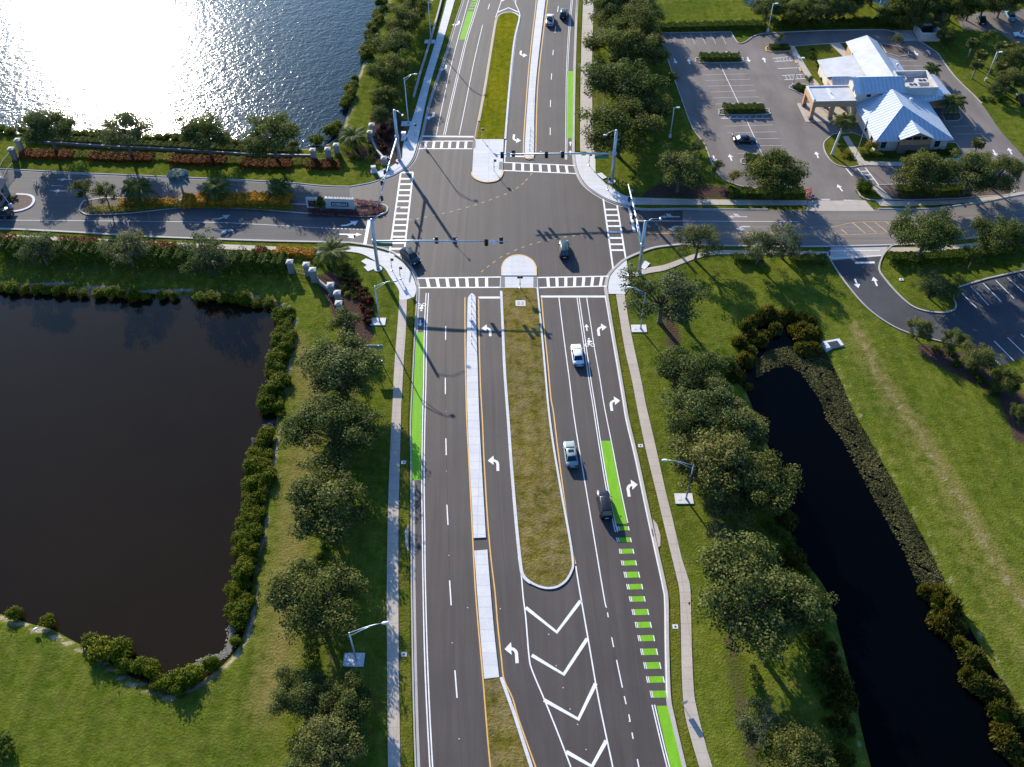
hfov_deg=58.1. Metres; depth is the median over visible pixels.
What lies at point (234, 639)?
shore shrub
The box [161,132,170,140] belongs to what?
shore shrub
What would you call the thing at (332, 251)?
palm tree
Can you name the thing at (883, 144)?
window
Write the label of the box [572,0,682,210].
kerb
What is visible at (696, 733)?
sidewalk
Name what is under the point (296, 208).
planted island
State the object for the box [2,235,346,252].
sidewalk
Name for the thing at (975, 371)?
green shrub
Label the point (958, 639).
shrub
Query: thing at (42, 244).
oak tree
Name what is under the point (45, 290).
shore shrub
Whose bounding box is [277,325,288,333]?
shore shrub
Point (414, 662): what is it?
kerb
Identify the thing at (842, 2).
oak tree
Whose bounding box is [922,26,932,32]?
waste container
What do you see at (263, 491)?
shore shrub
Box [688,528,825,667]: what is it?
oak tree
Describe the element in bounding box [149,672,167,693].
shore shrub
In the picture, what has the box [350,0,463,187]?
kerb
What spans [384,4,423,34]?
oak tree
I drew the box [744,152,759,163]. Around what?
hedge
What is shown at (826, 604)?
shrub
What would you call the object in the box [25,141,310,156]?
wall
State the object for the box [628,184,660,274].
traffic signal mast
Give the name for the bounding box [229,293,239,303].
shore shrub
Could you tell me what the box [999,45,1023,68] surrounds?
oak tree
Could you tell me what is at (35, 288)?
shore shrub
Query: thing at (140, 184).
palm tree
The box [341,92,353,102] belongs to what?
shore shrub
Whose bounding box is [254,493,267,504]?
shore shrub
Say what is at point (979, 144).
palm tree
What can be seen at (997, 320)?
driveway
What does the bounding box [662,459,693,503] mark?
street lamp
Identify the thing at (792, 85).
lot light
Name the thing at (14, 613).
shore shrub
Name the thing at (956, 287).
palm tree
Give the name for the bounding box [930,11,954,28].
oak tree
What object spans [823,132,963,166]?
lawn
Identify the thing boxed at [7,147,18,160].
stone pillar
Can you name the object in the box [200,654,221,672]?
shore shrub
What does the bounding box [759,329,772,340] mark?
shrub
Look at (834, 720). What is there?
shrub
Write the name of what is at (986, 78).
lot light
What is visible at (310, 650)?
green shrub
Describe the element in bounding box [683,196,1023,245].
side road
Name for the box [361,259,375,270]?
concrete pad
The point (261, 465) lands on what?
shore shrub
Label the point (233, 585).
shore shrub
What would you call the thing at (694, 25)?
hedge
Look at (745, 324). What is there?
reed clump
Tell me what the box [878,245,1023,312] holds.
kerb
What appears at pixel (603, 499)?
suv
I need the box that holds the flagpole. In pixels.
[854,118,867,159]
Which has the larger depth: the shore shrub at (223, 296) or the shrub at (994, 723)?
the shore shrub at (223, 296)
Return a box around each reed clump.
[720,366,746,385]
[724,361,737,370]
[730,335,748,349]
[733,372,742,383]
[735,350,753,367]
[739,318,752,331]
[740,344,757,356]
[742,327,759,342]
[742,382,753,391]
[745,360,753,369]
[746,314,756,326]
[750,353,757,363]
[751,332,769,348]
[754,316,765,326]
[756,306,774,323]
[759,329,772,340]
[761,304,778,317]
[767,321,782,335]
[769,317,786,327]
[771,309,788,323]
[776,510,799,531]
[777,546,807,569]
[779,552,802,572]
[781,306,795,322]
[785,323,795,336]
[790,321,810,333]
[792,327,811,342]
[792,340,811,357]
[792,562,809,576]
[796,311,809,321]
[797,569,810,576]
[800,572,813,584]
[803,314,818,324]
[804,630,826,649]
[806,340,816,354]
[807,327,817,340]
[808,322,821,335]
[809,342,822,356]
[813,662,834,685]
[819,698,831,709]
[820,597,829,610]
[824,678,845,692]
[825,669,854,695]
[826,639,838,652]
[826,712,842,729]
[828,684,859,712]
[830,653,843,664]
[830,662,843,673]
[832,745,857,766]
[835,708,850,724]
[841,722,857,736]
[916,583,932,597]
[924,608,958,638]
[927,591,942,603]
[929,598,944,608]
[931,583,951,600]
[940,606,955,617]
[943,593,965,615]
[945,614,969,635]
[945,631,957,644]
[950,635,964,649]
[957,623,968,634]
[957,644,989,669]
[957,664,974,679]
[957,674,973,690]
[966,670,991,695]
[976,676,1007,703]
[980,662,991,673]
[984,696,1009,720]
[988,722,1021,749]
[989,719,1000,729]
[991,732,1023,756]
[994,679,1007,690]
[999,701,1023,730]
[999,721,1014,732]
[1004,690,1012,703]
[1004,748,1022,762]
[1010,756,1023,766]
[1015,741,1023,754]
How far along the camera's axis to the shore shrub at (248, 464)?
134.05 m
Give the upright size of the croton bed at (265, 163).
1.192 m
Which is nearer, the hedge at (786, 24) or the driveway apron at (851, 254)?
the driveway apron at (851, 254)
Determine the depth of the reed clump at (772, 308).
156.97 m
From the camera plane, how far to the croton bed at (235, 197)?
178.43 m
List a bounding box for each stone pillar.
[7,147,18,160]
[13,138,23,151]
[285,259,294,273]
[302,262,309,275]
[308,267,317,282]
[309,148,316,158]
[324,147,331,159]
[326,282,334,296]
[333,143,340,154]
[333,290,341,299]
[334,300,343,313]
[366,130,373,142]
[368,123,375,135]
[380,156,386,165]
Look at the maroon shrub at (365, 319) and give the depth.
155.70 m
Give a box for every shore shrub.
[0,123,5,132]
[0,280,5,290]
[3,124,16,135]
[3,280,18,293]
[3,605,23,619]
[17,127,25,133]
[19,282,30,293]
[29,283,41,293]
[38,612,55,628]
[39,285,51,294]
[51,283,63,295]
[65,286,77,295]
[71,129,80,136]
[77,128,88,136]
[77,288,88,296]
[80,631,101,650]
[84,129,97,137]
[84,635,111,665]
[91,287,104,298]
[103,635,133,662]
[104,285,120,296]
[115,655,133,675]
[116,289,125,297]
[125,286,140,300]
[128,655,149,674]
[137,656,160,677]
[138,292,150,300]
[139,134,151,140]
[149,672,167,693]
[151,133,162,140]
[156,290,169,299]
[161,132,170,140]
[161,664,195,697]
[167,291,178,298]
[169,132,180,141]
[182,663,205,686]
[192,291,205,301]
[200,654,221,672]
[203,289,218,300]
[216,291,229,302]
[222,578,243,595]
[222,598,239,612]
[223,600,250,620]
[227,590,239,600]
[228,605,250,631]
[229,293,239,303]
[229,544,243,558]
[229,562,253,582]
[229,634,240,645]
[230,530,243,543]
[231,139,240,145]
[232,559,255,578]
[234,515,248,526]
[235,532,259,552]
[236,290,251,305]
[236,551,252,563]
[238,591,257,610]
[239,454,261,472]
[239,502,260,517]
[239,520,252,532]
[240,473,257,491]
[240,487,260,506]
[240,580,251,590]
[242,522,264,540]
[244,469,255,475]
[244,510,261,523]
[244,543,260,555]
[245,447,263,457]
[246,554,258,564]
[248,451,268,463]
[250,298,262,307]
[253,458,276,472]
[253,485,267,496]
[253,505,266,518]
[254,433,267,445]
[254,478,273,489]
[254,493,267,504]
[255,394,276,412]
[255,430,274,446]
[256,390,275,400]
[256,465,278,482]
[257,425,275,437]
[257,455,268,463]
[259,380,277,395]
[261,296,273,307]
[261,444,269,450]
[262,448,275,457]
[264,351,283,363]
[264,367,275,377]
[265,358,278,369]
[265,376,284,389]
[266,347,286,361]
[269,371,280,378]
[270,331,284,342]
[270,339,279,346]
[270,399,283,411]
[271,306,287,317]
[271,312,284,322]
[273,361,286,372]
[274,324,285,332]
[274,370,292,386]
[275,389,284,396]
[275,395,282,401]
[275,409,286,416]
[276,319,283,325]
[276,338,293,353]
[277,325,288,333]
[279,316,293,322]
[280,331,295,343]
[281,329,296,337]
[282,320,292,328]
[283,351,291,359]
[284,305,294,314]
[286,140,298,146]
[288,313,295,318]
[308,133,324,145]
[321,122,340,135]
[331,120,342,127]
[338,99,348,107]
[341,83,355,90]
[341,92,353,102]
[343,87,355,96]
[347,80,357,85]
[350,74,358,80]
[357,44,369,52]
[359,47,373,59]
[362,28,373,33]
[363,33,374,38]
[363,39,371,45]
[365,20,377,28]
[368,24,376,32]
[371,10,381,17]
[371,17,382,24]
[373,7,383,12]
[374,0,384,5]
[374,14,383,19]
[931,596,944,609]
[958,638,971,654]
[968,662,984,673]
[990,704,1012,722]
[1008,750,1022,763]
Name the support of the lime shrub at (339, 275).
on the ground at (944, 436)
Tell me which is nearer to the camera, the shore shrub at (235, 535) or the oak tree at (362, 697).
the oak tree at (362, 697)
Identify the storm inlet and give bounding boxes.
[404,526,410,555]
[651,520,659,547]
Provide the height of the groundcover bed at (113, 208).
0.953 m
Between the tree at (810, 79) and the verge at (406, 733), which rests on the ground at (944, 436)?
the verge at (406, 733)
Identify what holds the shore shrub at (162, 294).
on the ground at (944, 436)
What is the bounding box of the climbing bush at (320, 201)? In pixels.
[313,195,325,207]
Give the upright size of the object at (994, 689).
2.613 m
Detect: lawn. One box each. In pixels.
[790,42,847,85]
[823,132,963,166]
[855,186,886,200]
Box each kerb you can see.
[0,168,349,187]
[0,228,349,243]
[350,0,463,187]
[350,242,419,766]
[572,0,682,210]
[604,243,685,766]
[660,29,981,103]
[663,44,754,187]
[683,208,767,210]
[683,243,914,246]
[827,252,957,345]
[878,194,1023,209]
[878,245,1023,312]
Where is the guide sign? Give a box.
[365,345,382,360]
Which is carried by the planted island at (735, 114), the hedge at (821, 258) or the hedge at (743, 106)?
the hedge at (743, 106)
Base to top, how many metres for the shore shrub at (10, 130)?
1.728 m
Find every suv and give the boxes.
[0,207,13,218]
[399,246,420,265]
[558,240,569,258]
[559,8,567,18]
[596,490,612,519]
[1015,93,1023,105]
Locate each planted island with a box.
[2,193,34,211]
[79,197,387,216]
[695,57,744,62]
[718,108,770,115]
[740,158,758,164]
[765,46,793,51]
[788,84,807,95]
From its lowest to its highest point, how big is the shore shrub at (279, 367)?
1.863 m
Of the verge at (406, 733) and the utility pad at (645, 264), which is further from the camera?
the utility pad at (645, 264)
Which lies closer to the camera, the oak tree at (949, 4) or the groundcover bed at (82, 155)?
the groundcover bed at (82, 155)
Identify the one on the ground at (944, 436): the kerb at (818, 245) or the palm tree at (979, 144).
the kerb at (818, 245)
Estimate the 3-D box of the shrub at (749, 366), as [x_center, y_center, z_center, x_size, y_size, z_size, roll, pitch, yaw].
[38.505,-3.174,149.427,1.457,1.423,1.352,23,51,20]
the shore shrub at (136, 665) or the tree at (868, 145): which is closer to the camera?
the shore shrub at (136, 665)
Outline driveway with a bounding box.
[823,246,1023,367]
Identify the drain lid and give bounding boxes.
[401,652,406,656]
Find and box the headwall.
[821,338,843,351]
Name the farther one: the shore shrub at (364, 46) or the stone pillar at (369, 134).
the shore shrub at (364, 46)
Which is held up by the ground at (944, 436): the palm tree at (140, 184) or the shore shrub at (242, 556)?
the shore shrub at (242, 556)
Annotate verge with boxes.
[399,297,413,766]
[575,0,581,150]
[609,294,698,766]
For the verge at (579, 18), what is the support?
on the ground at (944, 436)
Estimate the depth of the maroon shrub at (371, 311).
157.36 m
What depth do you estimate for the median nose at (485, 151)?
189.84 m
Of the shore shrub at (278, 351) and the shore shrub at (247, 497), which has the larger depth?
the shore shrub at (278, 351)
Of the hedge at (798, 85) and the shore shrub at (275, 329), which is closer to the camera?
the shore shrub at (275, 329)
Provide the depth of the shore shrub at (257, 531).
126.09 m
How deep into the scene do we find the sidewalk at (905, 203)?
180.11 m
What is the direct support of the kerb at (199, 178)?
on the ground at (944, 436)
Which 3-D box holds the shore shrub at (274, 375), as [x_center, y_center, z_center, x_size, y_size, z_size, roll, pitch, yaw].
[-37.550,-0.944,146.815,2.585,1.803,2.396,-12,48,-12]
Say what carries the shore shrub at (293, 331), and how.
on the ground at (944, 436)
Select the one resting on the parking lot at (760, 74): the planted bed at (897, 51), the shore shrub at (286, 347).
the planted bed at (897, 51)
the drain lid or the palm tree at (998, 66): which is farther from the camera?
the palm tree at (998, 66)
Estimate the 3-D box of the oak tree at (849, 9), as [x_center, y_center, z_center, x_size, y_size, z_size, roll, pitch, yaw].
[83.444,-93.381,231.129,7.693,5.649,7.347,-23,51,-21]
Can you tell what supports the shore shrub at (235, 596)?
on the ground at (944, 436)
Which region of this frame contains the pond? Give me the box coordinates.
[0,287,285,691]
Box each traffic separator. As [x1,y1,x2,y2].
[467,293,485,537]
[474,550,498,678]
[525,0,544,158]
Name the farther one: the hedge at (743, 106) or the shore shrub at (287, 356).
the hedge at (743, 106)
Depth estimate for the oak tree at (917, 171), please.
176.02 m
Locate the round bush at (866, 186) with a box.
[855,175,873,193]
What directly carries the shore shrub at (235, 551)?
on the ground at (944, 436)
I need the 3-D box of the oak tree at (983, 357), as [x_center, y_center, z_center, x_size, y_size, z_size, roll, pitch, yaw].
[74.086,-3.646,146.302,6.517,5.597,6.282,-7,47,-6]
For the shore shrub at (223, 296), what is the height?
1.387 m
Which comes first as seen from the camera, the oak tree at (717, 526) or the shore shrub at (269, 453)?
the oak tree at (717, 526)
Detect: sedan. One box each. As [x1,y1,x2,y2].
[562,441,577,467]
[570,344,583,365]
[732,135,755,143]
[976,15,986,24]
[1004,11,1016,20]
[1013,30,1023,37]
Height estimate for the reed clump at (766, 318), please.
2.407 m
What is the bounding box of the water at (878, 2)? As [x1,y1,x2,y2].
[872,0,889,6]
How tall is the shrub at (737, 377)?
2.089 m
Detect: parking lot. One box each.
[660,30,1023,203]
[956,9,1023,47]
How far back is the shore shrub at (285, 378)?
146.02 m
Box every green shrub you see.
[0,725,15,764]
[303,632,317,646]
[306,652,319,667]
[307,645,317,654]
[313,551,325,562]
[319,542,328,551]
[343,263,350,268]
[348,266,357,273]
[749,660,757,675]
[749,672,761,689]
[754,698,766,715]
[807,647,823,661]
[809,624,822,634]
[820,715,829,725]
[830,724,849,738]
[830,736,845,751]
[834,747,855,762]
[931,344,941,352]
[945,348,955,355]
[950,358,961,367]
[968,367,979,374]
[975,374,987,382]
[988,388,1001,396]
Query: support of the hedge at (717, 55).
on the planted island at (698, 60)
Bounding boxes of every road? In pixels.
[0,171,349,241]
[35,0,1023,766]
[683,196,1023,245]
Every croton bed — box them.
[0,233,16,241]
[19,147,74,159]
[57,235,96,246]
[87,150,154,163]
[117,197,178,207]
[143,240,176,251]
[167,153,226,165]
[181,190,293,209]
[239,157,292,169]
[253,245,267,253]
[274,244,315,258]
[306,158,341,170]
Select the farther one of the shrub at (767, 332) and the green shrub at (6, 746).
the shrub at (767, 332)
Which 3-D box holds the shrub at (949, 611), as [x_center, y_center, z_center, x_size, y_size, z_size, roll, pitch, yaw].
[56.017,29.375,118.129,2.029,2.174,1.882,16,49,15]
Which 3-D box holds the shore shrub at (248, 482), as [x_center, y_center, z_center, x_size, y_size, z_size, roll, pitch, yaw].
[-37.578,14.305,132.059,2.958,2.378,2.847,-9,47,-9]
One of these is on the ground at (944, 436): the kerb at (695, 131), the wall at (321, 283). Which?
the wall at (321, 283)
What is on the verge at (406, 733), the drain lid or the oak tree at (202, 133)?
the drain lid
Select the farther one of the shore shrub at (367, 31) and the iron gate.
the shore shrub at (367, 31)
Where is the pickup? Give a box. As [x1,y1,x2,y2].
[546,14,554,25]
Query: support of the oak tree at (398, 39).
on the ground at (944, 436)
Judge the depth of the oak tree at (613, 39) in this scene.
207.19 m
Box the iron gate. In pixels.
[0,151,14,176]
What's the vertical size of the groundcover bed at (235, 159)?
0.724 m
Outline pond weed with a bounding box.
[755,346,947,600]
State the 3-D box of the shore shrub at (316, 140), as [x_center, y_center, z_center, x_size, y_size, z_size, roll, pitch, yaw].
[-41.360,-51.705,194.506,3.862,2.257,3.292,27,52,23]
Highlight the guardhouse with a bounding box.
[0,178,9,206]
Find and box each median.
[477,12,519,138]
[484,677,532,766]
[500,288,573,588]
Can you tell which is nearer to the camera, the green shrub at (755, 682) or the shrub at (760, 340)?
the green shrub at (755, 682)
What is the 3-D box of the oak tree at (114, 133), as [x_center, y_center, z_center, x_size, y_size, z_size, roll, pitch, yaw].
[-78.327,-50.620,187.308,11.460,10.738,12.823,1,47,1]
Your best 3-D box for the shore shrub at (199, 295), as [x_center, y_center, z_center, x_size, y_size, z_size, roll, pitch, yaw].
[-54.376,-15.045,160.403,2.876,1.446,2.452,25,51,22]
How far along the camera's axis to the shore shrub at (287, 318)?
156.22 m
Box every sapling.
[706,159,724,178]
[729,169,741,181]
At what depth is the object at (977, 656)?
113.47 m
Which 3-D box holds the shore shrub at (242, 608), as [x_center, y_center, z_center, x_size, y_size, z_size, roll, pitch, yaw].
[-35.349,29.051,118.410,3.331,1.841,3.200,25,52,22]
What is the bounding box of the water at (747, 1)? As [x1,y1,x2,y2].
[745,0,755,6]
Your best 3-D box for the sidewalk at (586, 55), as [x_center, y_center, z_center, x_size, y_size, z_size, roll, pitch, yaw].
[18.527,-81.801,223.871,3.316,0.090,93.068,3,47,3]
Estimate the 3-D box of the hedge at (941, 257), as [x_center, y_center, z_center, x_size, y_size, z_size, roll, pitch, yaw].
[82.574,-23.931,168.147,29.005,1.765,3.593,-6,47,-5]
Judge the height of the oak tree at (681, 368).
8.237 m
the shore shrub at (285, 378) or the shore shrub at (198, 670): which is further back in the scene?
the shore shrub at (285, 378)
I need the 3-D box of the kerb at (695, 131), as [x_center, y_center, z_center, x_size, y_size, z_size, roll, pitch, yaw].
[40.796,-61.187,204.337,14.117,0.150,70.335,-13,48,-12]
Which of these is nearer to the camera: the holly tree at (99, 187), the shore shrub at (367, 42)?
the holly tree at (99, 187)
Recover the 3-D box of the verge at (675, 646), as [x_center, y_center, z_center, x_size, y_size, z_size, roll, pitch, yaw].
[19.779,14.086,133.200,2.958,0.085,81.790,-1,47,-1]
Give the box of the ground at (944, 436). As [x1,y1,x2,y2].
[0,0,1023,766]
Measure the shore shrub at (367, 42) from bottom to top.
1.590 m
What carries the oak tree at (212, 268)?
on the ground at (944, 436)
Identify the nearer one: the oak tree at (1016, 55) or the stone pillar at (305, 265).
the stone pillar at (305, 265)
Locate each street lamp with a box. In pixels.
[343,621,388,666]
[370,280,397,325]
[401,73,416,125]
[424,0,434,43]
[627,286,646,332]
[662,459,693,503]
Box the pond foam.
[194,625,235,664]
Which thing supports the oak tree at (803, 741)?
on the ground at (944, 436)
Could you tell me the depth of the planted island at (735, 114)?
202.57 m
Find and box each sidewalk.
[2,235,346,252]
[346,246,415,299]
[383,0,454,177]
[387,299,406,766]
[575,152,635,205]
[580,0,593,152]
[608,260,628,293]
[616,294,711,766]
[633,250,828,275]
[636,198,806,204]
[875,191,1023,205]
[889,235,1022,251]
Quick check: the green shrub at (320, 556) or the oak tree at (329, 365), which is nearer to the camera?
the green shrub at (320, 556)
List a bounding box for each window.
[0,188,5,200]
[880,142,886,147]
[913,136,921,139]
[934,141,940,146]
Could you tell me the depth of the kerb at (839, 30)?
228.84 m
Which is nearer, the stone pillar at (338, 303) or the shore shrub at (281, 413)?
the shore shrub at (281, 413)
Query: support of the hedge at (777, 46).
on the planted island at (769, 50)
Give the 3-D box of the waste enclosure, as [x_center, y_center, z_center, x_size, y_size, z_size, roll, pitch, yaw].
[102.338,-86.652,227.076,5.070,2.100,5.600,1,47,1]
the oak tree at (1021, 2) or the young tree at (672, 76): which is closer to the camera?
the young tree at (672, 76)
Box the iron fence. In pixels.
[315,150,335,158]
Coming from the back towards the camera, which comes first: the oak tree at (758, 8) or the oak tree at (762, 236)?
the oak tree at (758, 8)
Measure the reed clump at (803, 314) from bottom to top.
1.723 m
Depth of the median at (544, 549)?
136.71 m
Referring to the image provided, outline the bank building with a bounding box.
[797,35,953,152]
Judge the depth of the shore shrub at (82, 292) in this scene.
161.05 m
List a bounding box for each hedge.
[0,235,287,275]
[43,136,298,153]
[657,19,766,31]
[698,51,740,61]
[722,102,765,113]
[728,185,805,198]
[733,253,763,264]
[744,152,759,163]
[769,43,789,49]
[770,16,903,29]
[788,252,827,264]
[793,82,805,91]
[859,149,897,157]
[886,244,1023,264]
[895,181,972,196]
[906,147,955,157]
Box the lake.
[0,0,383,148]
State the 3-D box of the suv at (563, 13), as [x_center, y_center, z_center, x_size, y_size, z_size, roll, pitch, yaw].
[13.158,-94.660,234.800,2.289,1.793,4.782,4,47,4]
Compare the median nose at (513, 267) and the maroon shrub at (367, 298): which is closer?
the maroon shrub at (367, 298)
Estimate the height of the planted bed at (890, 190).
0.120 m
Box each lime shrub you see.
[334,265,344,273]
[336,270,348,277]
[339,284,347,290]
[348,152,357,158]
[364,156,373,162]
[366,144,373,150]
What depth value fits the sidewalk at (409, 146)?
206.72 m
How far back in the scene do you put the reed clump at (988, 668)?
113.49 m
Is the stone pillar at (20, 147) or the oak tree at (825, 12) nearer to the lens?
the stone pillar at (20, 147)
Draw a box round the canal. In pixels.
[741,321,1023,766]
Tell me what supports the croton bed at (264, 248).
on the ground at (944, 436)
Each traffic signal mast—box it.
[370,207,506,271]
[377,109,403,206]
[495,130,617,183]
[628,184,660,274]
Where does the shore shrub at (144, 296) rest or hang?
on the ground at (944, 436)
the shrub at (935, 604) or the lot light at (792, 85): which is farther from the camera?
the lot light at (792, 85)
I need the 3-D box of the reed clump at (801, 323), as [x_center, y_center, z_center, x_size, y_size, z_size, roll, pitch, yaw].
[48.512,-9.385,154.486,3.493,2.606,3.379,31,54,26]
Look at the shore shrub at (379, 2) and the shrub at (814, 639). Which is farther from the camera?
the shore shrub at (379, 2)
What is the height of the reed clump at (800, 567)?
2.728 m
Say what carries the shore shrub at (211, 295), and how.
on the ground at (944, 436)
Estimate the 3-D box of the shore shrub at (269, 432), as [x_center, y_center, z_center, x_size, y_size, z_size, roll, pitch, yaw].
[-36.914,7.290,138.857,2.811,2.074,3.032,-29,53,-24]
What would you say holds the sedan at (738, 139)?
on the parking lot at (760, 74)
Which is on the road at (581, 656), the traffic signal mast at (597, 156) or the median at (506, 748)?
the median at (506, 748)
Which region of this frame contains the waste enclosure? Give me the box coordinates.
[913,23,939,41]
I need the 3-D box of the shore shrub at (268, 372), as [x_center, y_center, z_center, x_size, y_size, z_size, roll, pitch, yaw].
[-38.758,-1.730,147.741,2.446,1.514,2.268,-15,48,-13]
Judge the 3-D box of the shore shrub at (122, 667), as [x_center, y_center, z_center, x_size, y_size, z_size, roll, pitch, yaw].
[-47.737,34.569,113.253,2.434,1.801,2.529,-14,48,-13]
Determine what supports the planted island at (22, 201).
on the entrance road at (53, 205)
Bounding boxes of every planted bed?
[878,183,1014,200]
[880,43,908,56]
[941,112,961,120]
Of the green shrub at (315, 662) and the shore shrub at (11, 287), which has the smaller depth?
the green shrub at (315, 662)
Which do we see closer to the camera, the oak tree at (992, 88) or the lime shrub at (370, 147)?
the lime shrub at (370, 147)
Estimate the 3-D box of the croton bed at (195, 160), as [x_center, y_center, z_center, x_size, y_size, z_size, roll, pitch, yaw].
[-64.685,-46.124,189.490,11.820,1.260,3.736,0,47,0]
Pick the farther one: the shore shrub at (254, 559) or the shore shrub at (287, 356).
the shore shrub at (287, 356)
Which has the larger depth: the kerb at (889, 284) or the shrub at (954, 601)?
the kerb at (889, 284)
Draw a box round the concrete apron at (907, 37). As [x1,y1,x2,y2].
[894,30,917,40]
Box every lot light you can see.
[669,107,679,137]
[766,3,777,31]
[791,57,804,86]
[984,51,1002,80]
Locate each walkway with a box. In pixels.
[791,46,819,85]
[831,43,845,55]
[843,136,866,165]
[861,154,964,165]
[873,185,893,199]
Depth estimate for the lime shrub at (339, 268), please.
165.36 m
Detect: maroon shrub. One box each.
[347,278,357,285]
[357,292,365,301]
[358,286,368,293]
[359,303,366,310]
[362,295,373,303]
[362,315,371,324]
[364,308,374,314]
[364,310,371,318]
[365,297,375,306]
[379,142,387,149]
[385,128,393,134]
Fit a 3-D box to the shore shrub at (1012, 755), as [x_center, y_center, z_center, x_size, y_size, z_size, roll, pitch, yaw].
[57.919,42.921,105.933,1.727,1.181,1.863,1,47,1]
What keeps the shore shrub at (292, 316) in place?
on the ground at (944, 436)
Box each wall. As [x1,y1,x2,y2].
[0,244,286,264]
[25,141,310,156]
[305,197,316,207]
[316,277,327,290]
[324,196,354,209]
[371,139,382,157]
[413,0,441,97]
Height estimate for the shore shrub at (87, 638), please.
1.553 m
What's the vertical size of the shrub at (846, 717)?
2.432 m
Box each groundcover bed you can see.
[68,149,94,158]
[86,200,293,212]
[93,238,116,244]
[151,152,174,161]
[171,244,193,255]
[224,155,245,164]
[250,248,277,259]
[291,157,308,166]
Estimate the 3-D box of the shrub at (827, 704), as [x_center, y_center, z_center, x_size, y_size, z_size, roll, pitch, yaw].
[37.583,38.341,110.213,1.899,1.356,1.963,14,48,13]
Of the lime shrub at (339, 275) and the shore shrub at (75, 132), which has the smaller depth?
the lime shrub at (339, 275)
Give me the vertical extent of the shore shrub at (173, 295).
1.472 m
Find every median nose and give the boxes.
[471,139,503,182]
[500,254,537,287]
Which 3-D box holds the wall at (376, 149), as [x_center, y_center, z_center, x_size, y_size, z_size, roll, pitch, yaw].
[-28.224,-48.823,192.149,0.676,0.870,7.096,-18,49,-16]
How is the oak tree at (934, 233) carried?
on the ground at (944, 436)
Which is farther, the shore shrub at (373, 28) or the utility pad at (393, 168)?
the shore shrub at (373, 28)
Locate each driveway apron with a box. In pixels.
[806,200,873,210]
[830,244,889,259]
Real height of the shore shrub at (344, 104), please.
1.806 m
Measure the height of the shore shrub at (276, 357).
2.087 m
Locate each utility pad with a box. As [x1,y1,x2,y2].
[377,168,388,177]
[389,164,399,172]
[515,300,525,305]
[597,173,606,178]
[641,261,649,269]
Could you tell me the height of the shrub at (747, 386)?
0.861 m
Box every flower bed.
[308,206,384,217]
[354,198,380,207]
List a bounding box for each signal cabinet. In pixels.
[370,165,376,172]
[401,131,407,140]
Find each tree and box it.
[13,109,77,149]
[13,229,64,265]
[66,178,92,201]
[87,180,118,204]
[91,107,155,155]
[95,228,154,266]
[121,178,159,207]
[167,168,189,192]
[173,111,233,155]
[176,227,247,276]
[199,175,232,205]
[237,109,303,160]
[260,554,371,647]
[265,663,329,721]
[268,177,293,199]
[277,391,384,474]
[281,748,344,766]
[284,453,374,546]
[285,704,370,766]
[292,328,384,404]
[311,665,375,729]
[312,236,351,272]
[323,305,362,335]
[338,126,370,153]
[365,48,414,87]
[368,84,403,109]
[369,104,393,124]
[371,25,417,58]
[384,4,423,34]
[387,0,432,20]
[576,94,666,156]
[580,0,642,21]
[580,57,670,103]
[582,25,658,72]
[591,2,663,50]
[617,264,708,325]
[620,0,668,30]
[626,31,670,69]
[635,90,675,120]
[652,343,733,401]
[655,142,706,192]
[657,377,755,448]
[660,71,678,93]
[661,423,766,511]
[674,223,725,260]
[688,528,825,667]
[691,138,707,151]
[699,393,769,452]
[702,480,758,529]
[704,518,739,546]
[715,446,804,517]
[734,694,791,750]
[738,146,811,199]
[738,228,783,265]
[748,0,788,23]
[754,569,838,636]
[758,715,838,766]
[760,221,815,259]
[776,32,784,42]
[777,0,790,4]
[778,0,808,23]
[797,0,827,16]
[805,75,814,85]
[808,1,837,25]
[815,0,848,17]
[830,112,856,154]
[831,0,862,16]
[840,150,853,162]
[847,0,874,7]
[864,140,880,149]
[866,0,882,5]
[875,5,904,24]
[884,0,926,26]
[886,206,971,261]
[888,33,903,44]
[890,147,960,192]
[905,8,935,29]
[905,315,937,342]
[910,267,958,299]
[919,0,948,12]
[923,62,941,77]
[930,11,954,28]
[932,0,954,18]
[933,0,973,21]
[936,27,958,47]
[936,94,967,117]
[939,326,972,351]
[943,147,1004,194]
[944,283,962,300]
[952,0,987,20]
[958,338,1004,372]
[962,245,985,270]
[966,38,980,56]
[969,59,985,78]
[970,213,1023,256]
[971,137,985,152]
[974,49,988,61]
[975,0,1007,15]
[979,29,998,48]
[980,151,1023,193]
[986,82,1010,97]
[987,0,1020,17]
[989,364,1023,396]
[993,66,1023,93]
[994,41,1008,60]
[994,61,1009,80]
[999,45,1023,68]
[1008,41,1022,49]
[1010,402,1023,424]
[1011,0,1023,11]
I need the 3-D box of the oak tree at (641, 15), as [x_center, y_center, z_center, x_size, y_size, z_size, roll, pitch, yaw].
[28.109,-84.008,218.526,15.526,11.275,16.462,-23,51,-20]
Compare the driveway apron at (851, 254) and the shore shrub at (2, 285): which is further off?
the driveway apron at (851, 254)
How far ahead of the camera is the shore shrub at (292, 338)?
152.61 m

